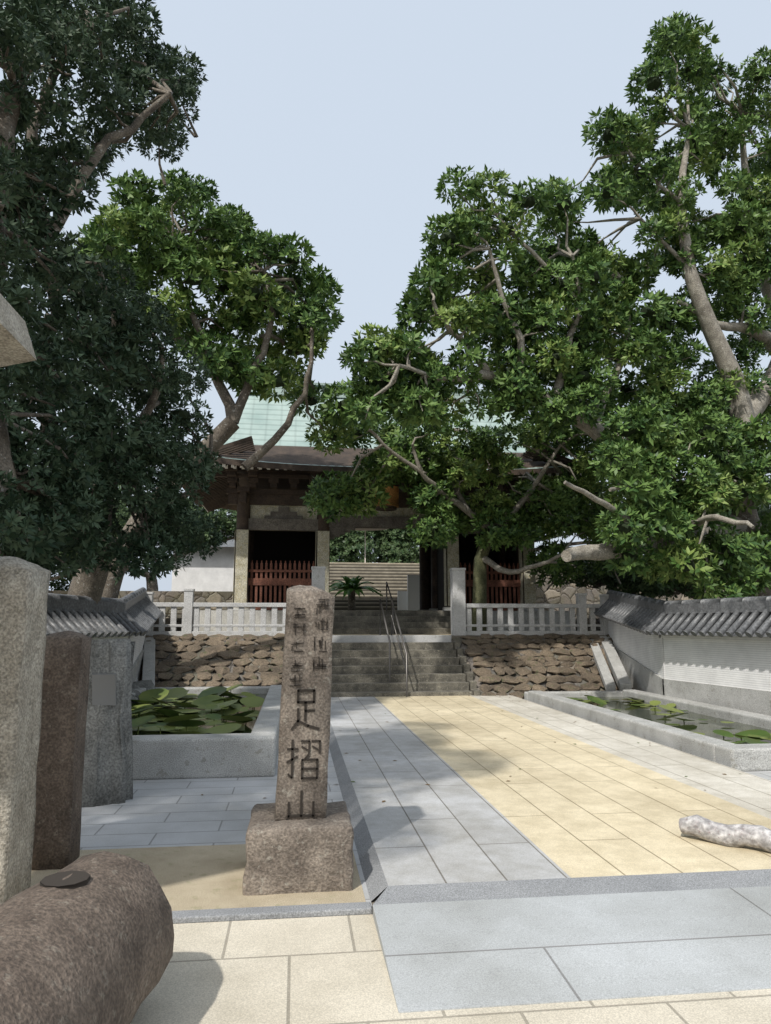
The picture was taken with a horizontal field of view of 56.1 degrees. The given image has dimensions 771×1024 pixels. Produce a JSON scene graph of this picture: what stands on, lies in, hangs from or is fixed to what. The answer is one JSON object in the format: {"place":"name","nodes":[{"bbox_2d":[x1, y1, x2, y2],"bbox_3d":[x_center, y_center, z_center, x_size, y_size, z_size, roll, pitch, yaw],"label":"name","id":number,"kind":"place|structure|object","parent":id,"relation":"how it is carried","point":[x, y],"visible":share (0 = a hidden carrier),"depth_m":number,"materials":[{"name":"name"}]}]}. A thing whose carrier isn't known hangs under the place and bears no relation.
{"place":"outdoors","nodes":[
{"label":"outdoors","id":0,"kind":"place"},
{"bbox_2d":[0,0,225,603],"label":"trees","id":1,"kind":"object","parent":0,"point":[81,504],"depth_m":8.56,"materials":[{"name":"green plant"}]},
{"bbox_2d":[0,483,236,590],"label":"tree","id":2,"kind":"object","parent":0,"point":[229,522],"depth_m":31.07,"materials":[{"name":"green plant"}]},
{"bbox_2d":[30,844,365,910],"bbox_3d":[-4.356,2.192,4.095,8.420,0.001,1.240,1,-9,-7],"label":"sand patch","id":3,"kind":"object","parent":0,"point":[199,877],"depth_m":4.41,"materials":[{"name":"beige sand"}]},
{"bbox_2d":[0,556,50,904],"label":"stone pillar","id":4,"kind":"structure","parent":3,"relation":"on","point":[24,587],"depth_m":3.98,"materials":[{"name":"grey stone"}]},
{"bbox_2d":[32,630,91,869],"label":"stone pillar","id":5,"kind":"structure","parent":3,"relation":"on","point":[60,766],"depth_m":4.72,"materials":[{"name":"stone"}]},
{"bbox_2d":[242,801,353,895],"bbox_3d":[-0.538,2.091,4.524,0.654,0.412,0.654,1,-9,-7],"label":"pillar base","id":6,"kind":"object","parent":3,"relation":"on","point":[298,856],"visible":0.9,"depth_m":4.23,"materials":[{"name":"stone"}]},
{"bbox_2d":[274,585,334,820],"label":"stone pillar","id":7,"kind":"structure","parent":6,"relation":"on","point":[319,681],"depth_m":4.53,"materials":[{"name":"grey stone"}]},
{"bbox_2d":[286,599,328,819],"bbox_3d":[-0.487,1.221,4.523,0.254,1.350,0.006,1,-9,-7],"label":"engraved lettering","id":8,"kind":"object","parent":7,"relation":"attached to","point":[292,748],"visible":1,"depth_m":4.50},
{"bbox_2d":[132,694,266,734],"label":"pond water","id":9,"kind":"structure","parent":0,"point":[249,726],"depth_m":10.58,"materials":[{"name":"green liquid"}]},
{"bbox_2d":[131,684,264,734],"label":"lily pads","id":10,"kind":"object","parent":9,"relation":"on","point":[179,721],"visible":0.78,"depth_m":10.49,"materials":[{"name":"green plant"}]},
{"bbox_2d":[76,167,344,597],"bbox_3d":[-3.693,-1.846,15.464,5.761,11.540,4.799,1,-9,-7],"label":"tree","id":11,"kind":"object","parent":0,"point":[229,219],"depth_m":15.05,"materials":[{"name":"green plant"}]},
{"bbox_2d":[69,174,357,456],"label":"tree leaves","id":12,"kind":"object","parent":11,"relation":"attached to","point":[280,362],"visible":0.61,"depth_m":15.26,"materials":[{"name":"green plant"}]},
{"bbox_2d":[329,575,382,609],"bbox_3d":[-1.268,3.155,27.554,2.086,1.449,2.353,7,-11,-39],"label":"cycad palm","id":13,"kind":"object","parent":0,"point":[350,587],"visible":0.98,"depth_m":27.39,"materials":[{"name":"green plant"}]},
{"bbox_2d":[330,529,418,562],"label":"trees","id":14,"kind":"object","parent":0,"point":[349,546],"depth_m":42.05,"materials":[{"name":"green plant"}]},
{"bbox_2d":[178,383,574,510],"bbox_3d":[-0.203,-2.298,24.033,12.200,3.830,8.300,1,-9,-7],"label":"roof","id":15,"kind":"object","parent":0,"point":[261,422],"visible":0.13,"depth_m":21.81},
{"bbox_2d":[375,477,398,510],"bbox_3d":[0.021,-0.686,20.703,0.720,1.260,0.720,1,-9,-7],"label":"hanging lantern","id":16,"kind":"object","parent":15,"relation":"hanging from","point":[393,501],"visible":0.48,"depth_m":20.39,"materials":[{"name":"paper"}]},
{"bbox_2d":[150,630,605,639],"bbox_3d":[-2.226,6.858,38.041,85.000,1.376,42.750,1,-9,-7],"label":"stone ledge","id":17,"kind":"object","parent":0,"point":[455,636],"depth_m":17.35,"materials":[{"name":"grey stone"}]},
{"bbox_2d":[146,566,325,635],"bbox_3d":[-3.525,2.103,16.996,4.205,1.660,0.340,1,-9,-7],"label":"balustrade","id":18,"kind":"object","parent":17,"relation":"on","point":[190,623],"visible":0.62,"depth_m":16.84,"materials":[{"name":"white stone"}]},
{"bbox_2d":[136,636,631,690],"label":"stone slabs","id":19,"kind":"structure","parent":17,"relation":"on","point":[621,677],"depth_m":15.55,"materials":[{"name":"grey stone"}]},
{"bbox_2d":[48,559,724,630],"bbox_3d":[-1.471,5.614,44.469,36.000,3.040,30.700,1,-9,-7],"label":"embankment rubble","id":20,"kind":"object","parent":17,"relation":"on","point":[558,595],"visible":0.04,"depth_m":30.12,"materials":[{"name":"stone"}]},
{"bbox_2d":[171,532,235,590],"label":"wall","id":21,"kind":"structure","parent":20,"relation":"on","point":[214,571],"depth_m":37.12,"materials":[{"name":"white paint"}]},
{"bbox_2d":[329,562,418,609],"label":"stairs","id":22,"kind":"structure","parent":20,"relation":"on","point":[392,575],"depth_m":31.36,"materials":[{"name":"grey stone"}]},
{"bbox_2d":[534,534,589,550],"bbox_3d":[7.217,1.589,32.400,11.593,6.354,2.093,0,-9,-1],"label":"tree","id":23,"kind":"object","parent":20,"relation":"on","point":[577,543],"visible":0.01,"depth_m":32.63,"materials":[{"name":"green plant"}]},
{"bbox_2d":[535,492,645,543],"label":"tree leaves","id":24,"kind":"object","parent":23,"relation":"on","point":[564,536],"visible":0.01,"depth_m":31.55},
{"bbox_2d":[333,634,450,634],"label":"landing paving","id":25,"kind":"structure","parent":17,"relation":"on","point":[392,634],"depth_m":18.64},
{"bbox_2d":[386,582,393,633],"bbox_3d":[0.118,2.597,19.799,0.040,1.460,1.440,1,-9,-7],"label":"handrail","id":26,"kind":"object","parent":25,"relation":"on","point":[392,606],"visible":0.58,"depth_m":19.51,"materials":[{"name":"grey metal"}]},
{"bbox_2d":[333,610,450,633],"bbox_3d":[0.217,3.014,19.747,3.400,0.660,1.200,1,-9,-7],"label":"stair","id":27,"kind":"object","parent":25,"relation":"on","point":[368,622],"visible":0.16,"depth_m":19.59,"materials":[{"name":"stone"}]},
{"bbox_2d":[449,568,608,634],"bbox_3d":[3.607,2.237,17.862,4.045,1.660,0.340,1,-9,-7],"label":"balustrade","id":28,"kind":"object","parent":17,"relation":"on","point":[461,617],"visible":0.84,"depth_m":17.71,"materials":[{"name":"white stone"}]},
{"bbox_2d":[585,528,765,599],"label":"wall","id":29,"kind":"structure","parent":17,"relation":"on","point":[678,592],"depth_m":21.79,"materials":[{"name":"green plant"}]},
{"bbox_2d":[564,502,770,600],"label":"tree leaves","id":30,"kind":"object","parent":29,"relation":"on","point":[638,585],"visible":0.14,"depth_m":21.66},
{"bbox_2d":[371,887,386,913],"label":"gutter gap","id":31,"kind":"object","parent":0,"point":[374,899],"depth_m":4.12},
{"bbox_2d":[131,680,155,703],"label":"wall footing rocks","id":32,"kind":"object","parent":31,"relation":"on","point":[148,684],"visible":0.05,"depth_m":13.19,"materials":[{"name":"grey stone"}]},
{"bbox_2d":[155,638,283,686],"bbox_3d":[-3.476,3.399,15.663,4.200,1.270,2.994,1,-9,-7],"label":"joint","id":33,"kind":"object","parent":31,"relation":"on","point":[240,679],"visible":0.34,"depth_m":15.72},
{"bbox_2d":[172,902,371,923],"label":"sand kerb","id":34,"kind":"structure","parent":31,"relation":"on","point":[264,913],"depth_m":3.86,"materials":[{"name":"stone"}]},
{"bbox_2d":[331,642,472,696],"bbox_3d":[0.148,3.501,16.090,3.060,1.140,2.408,1,-9,-7],"label":"stair","id":35,"kind":"object","parent":31,"relation":"on","point":[360,669],"visible":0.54,"depth_m":15.77,"materials":[{"name":"stone"}]},
{"bbox_2d":[332,635,451,642],"bbox_3d":[0.010,3.032,17.297,3.100,0.165,0.450,1,-9,-7],"label":"stone step","id":36,"kind":"object","parent":35,"relation":"attached to","point":[393,638],"visible":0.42,"depth_m":17.09,"materials":[{"name":"grey stone"}]},
{"bbox_2d":[379,599,407,696],"bbox_3d":[0.154,2.936,16.132,0.300,2.070,2.540,1,-9,-7],"label":"stair handrail","id":37,"kind":"object","parent":35,"relation":"on","point":[406,666],"visible":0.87,"depth_m":15.70,"materials":[{"name":"grey metal"}]},
{"bbox_2d":[80,749,770,905],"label":"tile paving","id":38,"kind":"structure","parent":31,"relation":"on","point":[167,812],"depth_m":5.96,"materials":[{"name":"grey stone"}]},
{"bbox_2d":[46,593,145,639],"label":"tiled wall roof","id":39,"kind":"structure","parent":38,"relation":"on","point":[107,618],"depth_m":11.03,"materials":[{"name":"grey tile"}]},
{"bbox_2d":[82,639,134,806],"bbox_3d":[-2.703,1.879,6.456,0.925,1.478,0.452,1,-9,-7],"label":"monument rock","id":40,"kind":"object","parent":38,"relation":"on","point":[108,770],"visible":0.52,"depth_m":6.37,"materials":[{"name":"grey stone"}]},
{"bbox_2d":[92,673,115,705],"bbox_3d":[-2.474,1.561,6.363,0.200,0.277,0.093,1,-9,-7],"label":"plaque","id":41,"kind":"object","parent":40,"relation":"attached to","point":[103,689],"visible":1,"depth_m":6.35,"materials":[{"name":"grey stone"}]},
{"bbox_2d":[120,587,162,684],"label":"sloped wall","id":42,"kind":"structure","parent":38,"relation":"on","point":[143,611],"depth_m":14.29,"materials":[{"name":"grey tile"}]},
{"bbox_2d":[131,685,281,779],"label":"pond curb","id":43,"kind":"structure","parent":38,"relation":"on","point":[254,753],"depth_m":7.37,"materials":[{"name":"concrete"}]},
{"bbox_2d":[139,633,284,686],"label":"embankment stones","id":44,"kind":"object","parent":38,"relation":"on","point":[201,668],"visible":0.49,"depth_m":15.67,"materials":[{"name":"brown stone"}]},
{"bbox_2d":[201,696,740,801],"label":"fallen leaves","id":45,"kind":"object","parent":38,"relation":"on","point":[429,784],"visible":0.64,"depth_m":7.08,"materials":[{"name":"brown plant"}]},
{"bbox_2d":[130,914,770,1023],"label":"stone pavement","id":46,"kind":"structure","parent":31,"relation":"on","point":[322,970],"depth_m":3.06,"materials":[{"name":"beige stone"}]},
{"bbox_2d":[0,294,36,366],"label":"stone lantern","id":47,"kind":"object","parent":46,"relation":"on","point":[16,346],"visible":1,"depth_m":3.81,"materials":[{"name":"grey stone"}]},
{"bbox_2d":[0,851,173,1023],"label":"boulder","id":48,"kind":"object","parent":46,"relation":"on","point":[97,948],"depth_m":2.39,"materials":[{"name":"brown stone"}]},
{"bbox_2d":[40,870,90,888],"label":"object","id":49,"kind":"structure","parent":48,"relation":"on","point":[76,879],"depth_m":2.63,"materials":[{"name":"grey stone"}]},
{"bbox_2d":[453,641,480,695],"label":"stair cheek stones","id":50,"kind":"object","parent":31,"relation":"on","point":[469,675],"visible":0.2,"depth_m":15.95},
{"bbox_2d":[451,638,617,695],"bbox_3d":[3.769,3.536,16.546,4.200,1.270,2.986,1,-9,-7],"label":"joint","id":51,"kind":"object","parent":31,"relation":"on","point":[471,662],"visible":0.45,"depth_m":16.26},
{"bbox_2d":[460,633,634,698],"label":"embankment stones","id":52,"kind":"object","parent":31,"relation":"on","point":[528,658],"visible":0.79,"depth_m":16.33,"materials":[{"name":"brown stone"}]},
{"bbox_2d":[593,590,665,694],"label":"sloped wall","id":53,"kind":"structure","parent":31,"relation":"on","point":[631,618],"depth_m":15.10,"materials":[{"name":"white paint"}]},
{"bbox_2d":[524,689,770,771],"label":"pond curb","id":54,"kind":"structure","parent":31,"relation":"on","point":[748,757],"depth_m":10.20,"materials":[{"name":"concrete"}]},
{"bbox_2d":[568,697,770,742],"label":"pond water","id":55,"kind":"structure","parent":54,"relation":"in","point":[709,726],"depth_m":11.22,"materials":[{"name":"green liquid"}]},
{"bbox_2d":[566,695,770,743],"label":"lily pads","id":56,"kind":"object","parent":55,"relation":"on","point":[754,736],"visible":0.8,"depth_m":10.42,"materials":[{"name":"green plant"}]},
{"bbox_2d":[646,596,770,715],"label":"wall","id":57,"kind":"structure","parent":31,"relation":"on","point":[717,651],"depth_m":12.02,"materials":[{"name":"white paint"}]},
{"bbox_2d":[199,610,569,630],"bbox_3d":[-0.231,3.572,23.351,10.500,0.660,6.250,1,-9,-7],"label":"balustrade","id":58,"kind":"object","parent":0,"point":[280,616],"visible":0.28,"depth_m":19.92,"materials":[{"name":"grey stone"}]},
{"bbox_2d":[248,560,520,610],"bbox_3d":[0.066,2.160,21.129,8.040,1.410,0.110,1,-9,-7],"label":"wooden lattice fence","id":59,"kind":"object","parent":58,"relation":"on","point":[289,582],"visible":0.69,"depth_m":20.83,"materials":[{"name":"red wood"}]},
{"bbox_2d":[0,0,770,590],"label":"sky","id":60,"kind":"structure","parent":0,"point":[336,124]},
{"bbox_2d":[212,464,559,610],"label":"temple gate","id":61,"kind":"structure","parent":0,"point":[276,521],"depth_m":21.46,"materials":[{"name":"brown wood"}]},
{"bbox_2d":[187,436,580,511],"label":"roof eaves","id":62,"kind":"object","parent":61,"relation":"on","point":[216,498],"visible":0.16,"depth_m":21.16,"materials":[{"name":"brown wood"}]},
{"bbox_2d":[233,530,535,605],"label":"gate pillars","id":63,"kind":"structure","parent":61,"relation":"attached to","point":[240,566],"depth_m":20.79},
{"bbox_2d":[398,575,419,609],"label":"notice boards","id":64,"kind":"object","parent":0,"point":[409,599],"visible":0.54,"depth_m":27.83,"materials":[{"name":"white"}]},
{"bbox_2d":[301,10,770,630],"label":"trees","id":65,"kind":"object","parent":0,"point":[661,506],"depth_m":16.21,"materials":[{"name":"green plant"}]},
{"bbox_2d":[331,20,770,598],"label":"tree leaves","id":66,"kind":"object","parent":65,"relation":"attached to","point":[471,466],"visible":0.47,"depth_m":16.21,"materials":[{"name":"green plant"}]},
{"bbox_2d":[329,695,770,1012],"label":"walkway pavement","id":67,"kind":"structure","parent":0,"point":[569,861],"depth_m":4.61,"materials":[{"name":"stone"}]},
{"bbox_2d":[679,815,770,852],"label":"log","id":68,"kind":"object","parent":67,"relation":"on","point":[735,835],"visible":0.98,"depth_m":4.83,"materials":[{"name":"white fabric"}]}
]}

